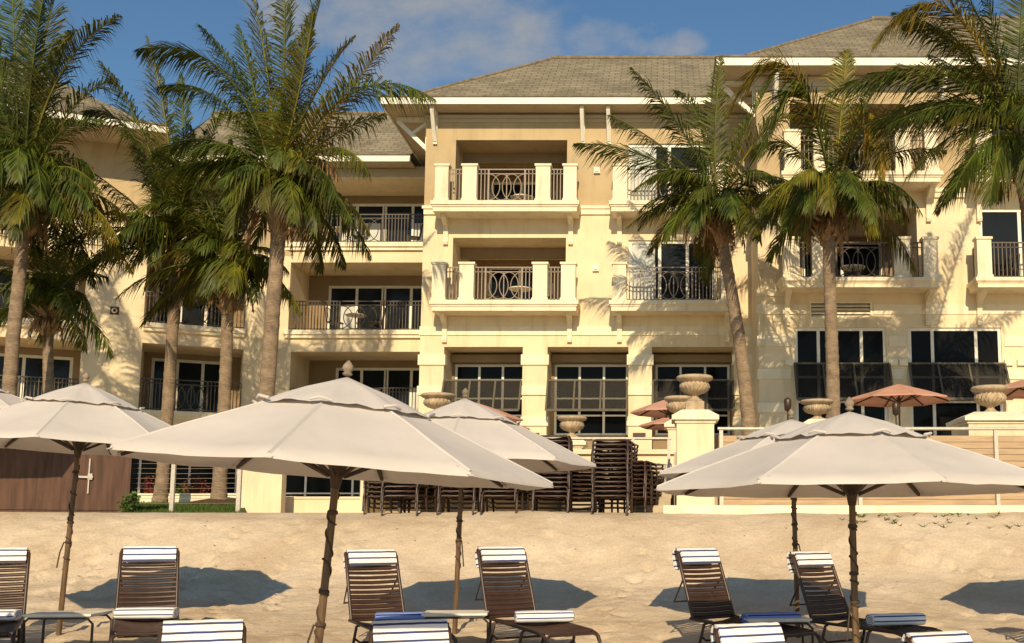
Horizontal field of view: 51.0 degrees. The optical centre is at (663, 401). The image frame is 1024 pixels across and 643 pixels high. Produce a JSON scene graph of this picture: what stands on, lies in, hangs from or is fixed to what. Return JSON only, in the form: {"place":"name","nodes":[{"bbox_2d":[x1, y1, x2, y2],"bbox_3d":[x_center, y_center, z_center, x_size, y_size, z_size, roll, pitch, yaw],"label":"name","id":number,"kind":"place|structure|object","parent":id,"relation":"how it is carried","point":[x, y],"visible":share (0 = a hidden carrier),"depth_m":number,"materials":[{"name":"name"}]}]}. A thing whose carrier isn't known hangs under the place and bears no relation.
{"place":"outdoors","nodes":[
{"label":"outdoors","id":0,"kind":"place"},
{"bbox_2d":[124,500,244,512],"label":"lawn","id":1,"kind":"structure","parent":0,"point":[242,510],"depth_m":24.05,"materials":[{"name":"green plant"}]},
{"bbox_2d":[116,491,140,512],"bbox_3d":[-10.315,1.992,20.402,0.400,0.526,0.464,0,-7,0],"label":"leafy shrub","id":2,"kind":"object","parent":1,"relation":"on","point":[130,502],"visible":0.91,"depth_m":20.35,"materials":[{"name":"green plant"}]},
{"bbox_2d":[56,36,246,502],"bbox_3d":[-14.117,-4.047,29.580,4.671,14.131,5.317,-6,-9,41],"label":"palm tree","id":3,"kind":"object","parent":1,"relation":"on","point":[158,243],"visible":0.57,"depth_m":29.40,"materials":[{"name":"green plant"}]},
{"bbox_2d":[137,493,235,502],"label":"planter wall","id":4,"kind":"structure","parent":1,"relation":"on","point":[145,497],"depth_m":30.48,"materials":[{"name":"paint"}]},
{"bbox_2d":[131,458,242,512],"bbox_3d":[-9.706,1.717,21.249,2.411,1.371,0.060,0,-7,0],"label":"cable fence","id":5,"kind":"object","parent":1,"relation":"on","point":[172,488],"visible":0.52,"depth_m":21.24,"materials":[{"name":"grey metal"}]},
{"bbox_2d":[178,497,235,504],"bbox_3d":[-11.979,2.730,28.681,1.529,0.267,3.200,0,-7,0],"label":"mulch bed","id":6,"kind":"object","parent":1,"relation":"on","point":[219,501],"visible":0.45,"depth_m":27.77,"materials":[{"name":"brown soil"}]},
{"bbox_2d":[114,121,302,499],"bbox_3d":[-12.384,-2.677,29.030,5.508,11.162,3.714,-2,-7,19],"label":"palm tree","id":7,"kind":"object","parent":6,"relation":"on","point":[228,277],"visible":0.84,"depth_m":28.56,"materials":[{"name":"green plant"}]},
{"bbox_2d":[0,510,1023,642],"bbox_3d":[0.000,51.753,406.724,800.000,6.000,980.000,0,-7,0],"label":"sand","id":8,"kind":"structure","parent":0,"point":[612,577],"depth_m":16.65,"materials":[{"name":"beige sand"}]},
{"bbox_2d":[0,549,30,642],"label":"beach lounger","id":9,"kind":"object","parent":8,"relation":"on","point":[6,627],"visible":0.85,"depth_m":11.92,"materials":[{"name":"brown plastic"}]},
{"bbox_2d":[0,547,27,567],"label":"back towel","id":10,"kind":"object","parent":9,"relation":"on","point":[12,555],"visible":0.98,"depth_m":12.08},
{"bbox_2d":[0,178,131,393],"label":"palm tree","id":11,"kind":"object","parent":8,"relation":"on","point":[44,294],"visible":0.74,"depth_m":27.79,"materials":[{"name":"green plant"}]},
{"bbox_2d":[0,448,131,512],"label":"storage shed","id":12,"kind":"structure","parent":8,"relation":"on","point":[35,481],"depth_m":20.40,"materials":[{"name":"brown wood"}]},
{"bbox_2d":[19,610,112,642],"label":"side table","id":13,"kind":"object","parent":8,"relation":"on","point":[44,616],"visible":0.93,"depth_m":10.89,"materials":[{"name":"plastic"}]},
{"bbox_2d":[0,0,145,395],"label":"palm tree","id":14,"kind":"object","parent":8,"relation":"on","point":[31,181],"visible":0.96,"depth_m":26.06,"materials":[{"name":"green plant"}]},
{"bbox_2d":[0,372,170,634],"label":"beach umbrella","id":15,"kind":"object","parent":8,"relation":"on","point":[78,420],"visible":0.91,"depth_m":12.03,"materials":[{"name":"white fabric"}]},
{"bbox_2d":[109,548,179,642],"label":"beach lounger","id":16,"kind":"object","parent":8,"relation":"on","point":[128,628],"visible":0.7,"depth_m":11.79,"materials":[{"name":"brown plastic"}]},
{"bbox_2d":[113,607,178,618],"bbox_3d":[-5.586,2.294,11.413,0.627,0.127,0.224,1,-7,-7],"label":"seat towel","id":17,"kind":"object","parent":16,"relation":"on","point":[146,613],"visible":1,"depth_m":11.32,"materials":[{"name":"white fabric"}]},
{"bbox_2d":[123,546,176,566],"bbox_3d":[-5.851,1.772,12.023,0.546,0.242,0.221,3,-4,-26],"label":"back towel","id":18,"kind":"object","parent":16,"relation":"on","point":[144,554],"visible":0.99,"depth_m":11.97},
{"bbox_2d":[157,622,246,642],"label":"beach lounger","id":19,"kind":"object","parent":8,"relation":"on","point":[159,638],"visible":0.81,"depth_m":8.11,"materials":[{"name":"brown plastic"}]},
{"bbox_2d":[161,619,242,642],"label":"back towel","id":20,"kind":"object","parent":19,"relation":"on","point":[208,631],"visible":1,"depth_m":8.03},
{"bbox_2d":[241,470,286,512],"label":"garden pier","id":21,"kind":"structure","parent":8,"relation":"on","point":[263,493],"depth_m":24.93,"materials":[{"name":"beige paint"}]},
{"bbox_2d":[132,0,436,401],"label":"palm tree","id":22,"kind":"object","parent":8,"relation":"on","point":[283,200],"visible":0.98,"depth_m":27.78,"materials":[{"name":"green plant"}]},
{"bbox_2d":[285,497,359,512],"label":"garden wall","id":23,"kind":"structure","parent":8,"relation":"on","point":[316,504],"depth_m":25.88,"materials":[{"name":"beige paint"}]},
{"bbox_2d":[107,360,553,642],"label":"beach umbrella","id":24,"kind":"object","parent":8,"relation":"on","point":[336,431],"visible":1,"depth_m":6.95,"materials":[{"name":"white fabric"}]},
{"bbox_2d":[343,551,457,642],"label":"beach lounger","id":25,"kind":"object","parent":8,"relation":"on","point":[368,610],"visible":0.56,"depth_m":11.59,"materials":[{"name":"brown plastic"}]},
{"bbox_2d":[343,549,396,570],"bbox_3d":[-3.272,1.777,11.791,0.547,0.241,0.224,5,-4,-37],"label":"back towel","id":26,"kind":"object","parent":25,"relation":"on","point":[369,557],"visible":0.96,"depth_m":11.74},
{"bbox_2d":[374,611,424,620],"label":"seat towel","id":27,"kind":"object","parent":25,"relation":"on","point":[380,616],"visible":0.51,"depth_m":11.18,"materials":[{"name":"blue fabric"}]},
{"bbox_2d":[369,623,451,642],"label":"beach lounger","id":28,"kind":"object","parent":8,"relation":"on","point":[371,634],"visible":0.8,"depth_m":7.97,"materials":[{"name":"brown plastic"}]},
{"bbox_2d":[371,619,448,642],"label":"back towel","id":29,"kind":"object","parent":28,"relation":"on","point":[415,631],"visible":0.97,"depth_m":8.03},
{"bbox_2d":[381,494,445,515],"bbox_3d":[-4.568,1.925,19.541,0.682,0.432,2.147,0,-7,3],"label":"stacked lounger","id":30,"kind":"object","parent":8,"relation":"on","point":[411,496],"visible":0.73,"depth_m":19.01,"materials":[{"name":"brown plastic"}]},
{"bbox_2d":[380,490,434,511],"bbox_3d":[-4.594,1.847,19.573,0.682,0.432,2.147,0,-7,3],"label":"stacked lounger","id":31,"kind":"object","parent":30,"relation":"on","point":[410,492],"visible":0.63,"depth_m":19.04,"materials":[{"name":"brown plastic"}]},
{"bbox_2d":[381,485,441,507],"bbox_3d":[-4.574,1.763,19.565,0.682,0.432,2.147,0,-7,3],"label":"stacked lounger","id":32,"kind":"object","parent":31,"relation":"on","point":[412,487],"visible":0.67,"depth_m":18.76,"materials":[{"name":"brown plastic"}]},
{"bbox_2d":[420,486,446,511],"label":"stacked lounge chairs","id":33,"kind":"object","parent":8,"relation":"on","point":[429,506],"depth_m":20.51,"materials":[{"name":"brown wood"}]},
{"bbox_2d":[420,392,455,408],"bbox_3d":[-4.483,0.084,20.983,0.690,0.450,0.690,0,-7,0],"label":"stone urn","id":34,"kind":"object","parent":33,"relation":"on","point":[434,400],"visible":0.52,"depth_m":20.77,"materials":[{"name":"beige stone"}]},
{"bbox_2d":[421,610,491,642],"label":"side table","id":35,"kind":"object","parent":8,"relation":"on","point":[454,614],"visible":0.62,"depth_m":11.09,"materials":[{"name":"plastic"}]},
{"bbox_2d":[480,495,531,514],"bbox_3d":[-2.857,1.934,19.609,0.682,0.432,2.147,0,-7,2],"label":"stacked lounger","id":36,"kind":"object","parent":8,"relation":"on","point":[503,497],"visible":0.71,"depth_m":19.09,"materials":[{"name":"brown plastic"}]},
{"bbox_2d":[481,490,531,511],"bbox_3d":[-2.856,1.852,19.613,0.682,0.432,2.147,0,-7,2],"label":"stacked lounger","id":37,"kind":"object","parent":36,"relation":"on","point":[501,492],"visible":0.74,"depth_m":18.93,"materials":[{"name":"brown plastic"}]},
{"bbox_2d":[424,388,595,633],"bbox_3d":[-2.384,1.421,12.419,2.976,3.180,2.977,-2,-7,17],"label":"beach umbrella","id":38,"kind":"object","parent":8,"relation":"on","point":[496,432],"visible":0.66,"depth_m":12.12,"materials":[{"name":"white fabric"}]},
{"bbox_2d":[0,16,1023,496],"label":"hotel building","id":39,"kind":"structure","parent":8,"relation":"on","point":[612,332],"depth_m":33.84,"materials":[{"name":"beige paint"}]},
{"bbox_2d":[0,353,73,399],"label":"sliding door","id":40,"kind":"structure","parent":39,"relation":"in","point":[29,365],"depth_m":36.33,"materials":[{"name":"white paint"}]},
{"bbox_2d":[0,267,78,320],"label":"sliding door","id":41,"kind":"structure","parent":39,"relation":"in","point":[1,299],"depth_m":36.29,"materials":[{"name":"white paint"}]},
{"bbox_2d":[130,459,236,496],"bbox_3d":[-16.575,2.578,35.969,3.816,1.950,0.073,3,-8,-24],"label":"window","id":42,"kind":"structure","parent":39,"relation":"in","point":[135,485],"depth_m":36.01,"materials":[{"name":"glass"}]},
{"bbox_2d":[149,358,219,412],"bbox_3d":[-17.175,-0.451,38.255,2.566,2.080,0.073,3,-8,-24],"label":"sliding door","id":43,"kind":"structure","parent":39,"relation":"in","point":[185,369],"depth_m":38.28,"materials":[{"name":"white paint"}]},
{"bbox_2d":[154,277,220,326],"bbox_3d":[-17.175,-3.429,38.621,2.566,2.080,0.073,3,-8,-24],"label":"sliding door","id":44,"kind":"structure","parent":39,"relation":"in","point":[205,310],"depth_m":38.61,"materials":[{"name":"white paint"}]},
{"bbox_2d":[286,475,360,496],"bbox_3d":[-12.031,2.574,37.348,2.768,1.723,0.073,0,-7,0],"label":"window","id":45,"kind":"structure","parent":39,"relation":"in","point":[296,486],"depth_m":37.29,"materials":[{"name":"black glass"}]},
{"bbox_2d":[327,286,421,328],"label":"sliding door","id":46,"kind":"structure","parent":39,"relation":"in","point":[336,293],"depth_m":40.12,"materials":[{"name":"white paint"}]},
{"bbox_2d":[328,204,423,240],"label":"sliding door","id":47,"kind":"structure","parent":39,"relation":"in","point":[361,208],"depth_m":40.53,"materials":[{"name":"white paint"}]},
{"bbox_2d":[336,368,418,406],"bbox_3d":[-10.465,-0.210,39.685,3.750,2.100,0.073,0,-7,0],"label":"sliding door","id":48,"kind":"structure","parent":39,"relation":"in","point":[370,377],"depth_m":39.76,"materials":[{"name":"white paint"}]},
{"bbox_2d":[455,365,522,424],"bbox_3d":[-5.676,-0.035,34.636,2.344,2.348,0.073,0,-7,0],"label":"restaurant window","id":49,"kind":"structure","parent":39,"relation":"in","point":[461,371],"depth_m":34.74,"materials":[{"name":"black glass"}]},
{"bbox_2d":[489,268,549,298],"bbox_3d":[-4.989,-3.653,36.591,2.127,2.030,0.073,0,-7,0],"label":"sliding door","id":50,"kind":"structure","parent":39,"relation":"in","point":[509,276],"depth_m":36.65,"materials":[{"name":"white paint"}]},
{"bbox_2d":[491,182,551,199],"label":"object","id":51,"kind":"structure","parent":39,"relation":"in","point":[517,186],"depth_m":37.05,"materials":[{"name":"white paint"}]},
{"bbox_2d":[554,365,627,434],"bbox_3d":[-2.364,-0.035,34.636,2.420,2.348,0.073,0,-7,0],"label":"restaurant window","id":52,"kind":"structure","parent":39,"relation":"in","point":[597,422],"depth_m":34.58,"materials":[{"name":"black glass"}]},
{"bbox_2d":[628,144,709,199],"bbox_3d":[0.195,-7.172,34.223,2.654,2.378,0.073,0,-7,0],"label":"sliding door","id":53,"kind":"structure","parent":39,"relation":"in","point":[678,154],"depth_m":34.32,"materials":[{"name":"white paint"}]},
{"bbox_2d":[628,241,714,298],"bbox_3d":[0.270,-4.061,33.841,2.778,2.210,0.073,0,-7,0],"label":"sliding door","id":54,"kind":"structure","parent":39,"relation":"in","point":[675,255],"depth_m":33.85,"materials":[{"name":"white paint"}]},
{"bbox_2d":[655,365,729,434],"bbox_3d":[0.958,-0.035,34.636,2.439,2.348,0.073,0,-7,0],"label":"restaurant window","id":55,"kind":"structure","parent":39,"relation":"in","point":[661,371],"depth_m":34.74,"materials":[{"name":"black glass"}]},
{"bbox_2d":[794,328,887,421],"bbox_3d":[5.228,-0.243,31.045,2.707,3.872,0.073,0,-7,0],"label":"restaurant window","id":56,"kind":"structure","parent":39,"relation":"in","point":[854,344],"depth_m":31.20,"materials":[{"name":"black glass"}]},
{"bbox_2d":[802,241,881,275],"bbox_3d":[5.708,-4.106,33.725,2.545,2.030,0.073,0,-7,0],"label":"balcony railing","id":57,"kind":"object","parent":39,"relation":"in","point":[845,260],"depth_m":33.78,"materials":[{"name":"black metal"}]},
{"bbox_2d":[908,328,1003,435],"bbox_3d":[8.607,-0.243,31.045,2.742,3.872,0.073,0,-7,0],"label":"restaurant window","id":58,"kind":"structure","parent":39,"relation":"in","point":[925,344],"depth_m":31.18,"materials":[{"name":"black glass"}]},
{"bbox_2d":[979,209,1023,275],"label":"sliding door","id":59,"kind":"structure","parent":39,"relation":"in","point":[1005,225],"depth_m":31.64,"materials":[{"name":"white paint"}]},
{"bbox_2d":[360,449,673,512],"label":"retaining wall","id":60,"kind":"structure","parent":8,"relation":"on","point":[656,455],"depth_m":22.86,"materials":[{"name":"beige paint"}]},
{"bbox_2d":[524,437,671,512],"bbox_3d":[-1.349,1.647,21.560,3.042,1.832,0.060,0,-7,0],"label":"steel railing","id":61,"kind":"object","parent":60,"relation":"attached to","point":[668,463],"visible":0.22,"depth_m":21.64,"materials":[{"name":"white metal"}]},
{"bbox_2d":[475,549,601,642],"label":"beach lounger","id":62,"kind":"object","parent":8,"relation":"on","point":[496,604],"visible":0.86,"depth_m":11.59,"materials":[{"name":"brown plastic"}]},
{"bbox_2d":[475,546,525,567],"bbox_3d":[-1.832,1.760,11.892,0.544,0.242,0.225,5,-4,-37],"label":"back towel","id":63,"kind":"object","parent":62,"relation":"on","point":[502,554],"visible":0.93,"depth_m":11.84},
{"bbox_2d":[514,610,573,622],"bbox_3d":[-1.271,2.295,11.242,0.628,0.128,0.225,2,-7,-13],"label":"seat towel","id":64,"kind":"object","parent":62,"relation":"on","point":[538,616],"visible":1,"depth_m":11.15,"materials":[{"name":"white fabric"}]},
{"bbox_2d":[572,440,587,448],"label":"urn pier","id":65,"kind":"structure","parent":8,"relation":"on","point":[580,444],"depth_m":23.21,"materials":[{"name":"beige paint"}]},
{"bbox_2d":[557,415,586,436],"bbox_3d":[-2.039,0.596,23.549,0.660,0.500,0.660,0,-7,0],"label":"stone urn","id":66,"kind":"object","parent":65,"relation":"on","point":[571,424],"visible":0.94,"depth_m":23.36,"materials":[{"name":"beige stone"}]},
{"bbox_2d":[591,495,634,515],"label":"stacked lounger","id":67,"kind":"object","parent":8,"relation":"on","point":[612,496],"visible":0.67,"depth_m":18.99,"materials":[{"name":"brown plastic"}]},
{"bbox_2d":[591,485,634,505],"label":"stacked lounger","id":68,"kind":"object","parent":67,"relation":"on","point":[609,486],"visible":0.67,"depth_m":18.59,"materials":[{"name":"brown plastic"}]},
{"bbox_2d":[591,481,637,494],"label":"stacked lounger","id":69,"kind":"object","parent":68,"relation":"on","point":[612,482],"visible":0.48,"depth_m":18.68,"materials":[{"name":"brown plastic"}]},
{"bbox_2d":[594,476,635,495],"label":"stacked lounger","id":70,"kind":"object","parent":69,"relation":"on","point":[608,477],"visible":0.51,"depth_m":18.69,"materials":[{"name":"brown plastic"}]},
{"bbox_2d":[592,471,635,493],"bbox_3d":[-0.854,1.513,19.544,0.682,0.432,2.147,-1,-7,4],"label":"stacked lounger","id":71,"kind":"object","parent":70,"relation":"on","point":[619,472],"visible":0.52,"depth_m":18.68,"materials":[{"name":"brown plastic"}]},
{"bbox_2d":[591,462,634,482],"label":"stacked lounger","id":72,"kind":"object","parent":71,"relation":"on","point":[617,463],"visible":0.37,"depth_m":18.62,"materials":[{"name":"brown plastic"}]},
{"bbox_2d":[591,453,637,473],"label":"stacked lounger","id":73,"kind":"object","parent":72,"relation":"on","point":[614,454],"visible":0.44,"depth_m":18.73,"materials":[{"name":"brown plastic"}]},
{"bbox_2d":[591,448,637,464],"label":"stacked lounger","id":74,"kind":"object","parent":73,"relation":"on","point":[618,449],"visible":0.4,"depth_m":18.77,"materials":[{"name":"brown plastic"}]},
{"bbox_2d":[592,443,637,465],"bbox_3d":[-0.863,1.026,19.618,0.682,0.432,2.147,0,-7,4],"label":"stacked lounger","id":75,"kind":"object","parent":74,"relation":"on","point":[626,446],"visible":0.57,"depth_m":18.75,"materials":[{"name":"brown plastic"}]},
{"bbox_2d":[592,490,636,511],"bbox_3d":[-0.857,1.838,19.502,0.682,0.432,2.146,-1,-7,4],"label":"stacked lounger","id":76,"kind":"object","parent":67,"relation":"on","point":[618,492],"visible":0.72,"depth_m":18.98,"materials":[{"name":"brown plastic"}]},
{"bbox_2d":[633,465,670,512],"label":"terrace steps","id":77,"kind":"structure","parent":8,"relation":"on","point":[664,499],"depth_m":20.67,"materials":[{"name":"beige stone"}]},
{"bbox_2d":[664,419,675,451],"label":"urn pier","id":78,"kind":"structure","parent":8,"relation":"on","point":[669,427],"depth_m":23.67,"materials":[{"name":"beige paint"}]},
{"bbox_2d":[664,395,690,412],"bbox_3d":[0.359,0.181,24.007,0.700,0.550,0.700,0,-7,0],"label":"stone urn","id":79,"kind":"object","parent":78,"relation":"on","point":[676,403],"visible":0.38,"depth_m":23.77,"materials":[{"name":"beige stone"}]},
{"bbox_2d":[671,410,718,504],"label":"urn pier","id":80,"kind":"structure","parent":8,"relation":"on","point":[694,433],"depth_m":19.65,"materials":[{"name":"beige paint"}]},
{"bbox_2d":[676,374,712,409],"bbox_3d":[0.597,-0.142,20.116,0.700,0.672,0.700,0,-7,0],"label":"stone urn","id":81,"kind":"object","parent":80,"relation":"on","point":[694,386],"visible":1,"depth_m":19.92,"materials":[{"name":"beige stone"}]},
{"bbox_2d":[659,409,808,637],"bbox_3d":[1.533,1.567,12.402,3.050,2.968,3.051,5,-9,-36],"label":"beach umbrella","id":82,"kind":"object","parent":8,"relation":"on","point":[757,438],"visible":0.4,"depth_m":12.19,"materials":[{"name":"white fabric"}]},
{"bbox_2d":[673,550,822,642],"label":"beach lounger","id":83,"kind":"object","parent":8,"relation":"on","point":[697,600],"visible":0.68,"depth_m":11.61,"materials":[{"name":"brown plastic"}]},
{"bbox_2d":[672,548,720,569],"bbox_3d":[0.375,1.770,11.843,0.547,0.242,0.222,6,-5,-39],"label":"back towel","id":84,"kind":"object","parent":83,"relation":"on","point":[699,556],"visible":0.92,"depth_m":11.77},
{"bbox_2d":[741,612,800,623],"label":"seat towel","id":85,"kind":"object","parent":83,"relation":"on","point":[771,615],"visible":0.55,"depth_m":11.13,"materials":[{"name":"blue fabric"}]},
{"bbox_2d":[713,628,785,642],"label":"beach lounger","id":86,"kind":"object","parent":8,"relation":"on","point":[716,635],"visible":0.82,"depth_m":8.27,"materials":[{"name":"brown plastic"}]},
{"bbox_2d":[711,622,784,642],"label":"back towel","id":87,"kind":"object","parent":86,"relation":"on","point":[765,632],"visible":0.98,"depth_m":8.37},
{"bbox_2d":[739,615,813,642],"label":"side table","id":88,"kind":"object","parent":8,"relation":"on","point":[802,620],"visible":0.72,"depth_m":10.98,"materials":[{"name":"plastic"}]},
{"bbox_2d":[803,419,824,423],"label":"urn pier","id":89,"kind":"structure","parent":8,"relation":"on","point":[809,421],"depth_m":22.14,"materials":[{"name":"beige paint"}]},
{"bbox_2d":[800,398,833,418],"bbox_3d":[3.270,0.208,22.432,0.720,0.450,0.720,0,-7,0],"label":"stone urn","id":90,"kind":"object","parent":89,"relation":"on","point":[817,408],"visible":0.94,"depth_m":22.23,"materials":[{"name":"beige stone"}]},
{"bbox_2d":[655,397,1023,642],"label":"beach umbrella","id":91,"kind":"object","parent":8,"relation":"on","point":[851,457],"visible":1,"depth_m":8.06,"materials":[{"name":"white fabric"}]},
{"bbox_2d":[663,505,1023,514],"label":"kerb wall","id":92,"kind":"structure","parent":8,"relation":"on","point":[745,509],"depth_m":18.96,"materials":[{"name":"paint"}]},
{"bbox_2d":[718,427,1023,504],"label":"plank fence","id":93,"kind":"object","parent":92,"relation":"on","point":[1008,449],"visible":0.35,"depth_m":19.94,"materials":[{"name":"beige wood"}]},
{"bbox_2d":[788,554,941,642],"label":"beach lounger","id":94,"kind":"object","parent":8,"relation":"on","point":[817,610],"visible":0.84,"depth_m":11.60,"materials":[{"name":"brown plastic"}]},
{"bbox_2d":[786,551,833,572],"bbox_3d":[1.656,1.811,11.870,0.545,0.241,0.222,5,-7,-38],"label":"back towel","id":95,"kind":"object","parent":94,"relation":"on","point":[812,559],"visible":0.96,"depth_m":11.80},
{"bbox_2d":[865,613,925,625],"bbox_3d":[2.448,2.299,11.117,0.627,0.126,0.225,2,-7,-16],"label":"seat towel","id":96,"kind":"object","parent":94,"relation":"on","point":[893,619],"visible":1,"depth_m":11.02,"materials":[{"name":"blue fabric"}]},
{"bbox_2d":[905,636,911,642],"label":"beach lounger","id":97,"kind":"object","parent":8,"relation":"on","point":[908,639],"visible":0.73,"depth_m":8.29,"materials":[{"name":"brown plastic"}]},
{"bbox_2d":[902,630,972,642],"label":"back towel","id":98,"kind":"object","parent":97,"relation":"on","point":[961,636],"visible":0.99,"depth_m":8.38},
{"bbox_2d":[946,412,1023,435],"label":"urn pier","id":99,"kind":"structure","parent":8,"relation":"on","point":[994,419],"depth_m":20.68,"materials":[{"name":"beige paint"}]},
{"bbox_2d":[970,384,1008,411],"bbox_3d":[6.621,0.002,21.374,0.760,0.590,0.760,0,-7,0],"label":"stone urn","id":100,"kind":"object","parent":99,"relation":"on","point":[989,397],"visible":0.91,"depth_m":21.16,"materials":[{"name":"beige stone"}]},
{"bbox_2d":[0,0,1023,142],"label":"sky","id":101,"kind":"structure","parent":0,"point":[438,43],"materials":[{"name":"blue"}]},
{"bbox_2d":[385,452,718,512],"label":"terrace floor","id":102,"kind":"structure","parent":0,"point":[716,500],"depth_m":22.89,"materials":[{"name":"beige stone"}]},
{"bbox_2d":[630,400,674,419],"bbox_3d":[0.180,0.842,26.092,1.905,1.888,1.905,-2,-7,16],"label":"terrace umbrella","id":103,"kind":"object","parent":102,"relation":"on","point":[658,409],"visible":0.38,"depth_m":26.13,"materials":[{"name":"fabric"}]},
{"bbox_2d":[571,55,803,435],"bbox_3d":[1.127,-4.135,28.668,5.548,11.468,5.188,-5,-9,37],"label":"palm tree","id":104,"kind":"object","parent":102,"relation":"on","point":[726,213],"visible":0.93,"depth_m":28.77,"materials":[{"name":"green plant"}]},
{"bbox_2d":[723,48,947,418],"bbox_3d":[4.101,-3.648,25.318,4.982,10.598,4.500,-3,-8,25],"label":"palm tree","id":105,"kind":"object","parent":102,"relation":"on","point":[841,196],"visible":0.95,"depth_m":25.44,"materials":[{"name":"green plant"}]},
{"bbox_2d":[851,383,950,425],"bbox_3d":[6.187,0.749,27.615,2.570,2.444,2.570,3,-8,-26],"label":"terrace umbrella","id":106,"kind":"object","parent":102,"relation":"on","point":[904,395],"visible":0.91,"depth_m":27.78,"materials":[{"name":"fabric"}]},
{"bbox_2d":[820,0,1023,226],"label":"palm tree","id":107,"kind":"object","parent":102,"relation":"on","point":[1004,151],"visible":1,"depth_m":24.25,"materials":[{"name":"green plant"}]},
{"bbox_2d":[1005,379,1023,398],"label":"terrace umbrella","id":108,"kind":"object","parent":102,"relation":"on","point":[1015,390],"visible":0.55,"depth_m":28.09,"materials":[{"name":"fabric"}]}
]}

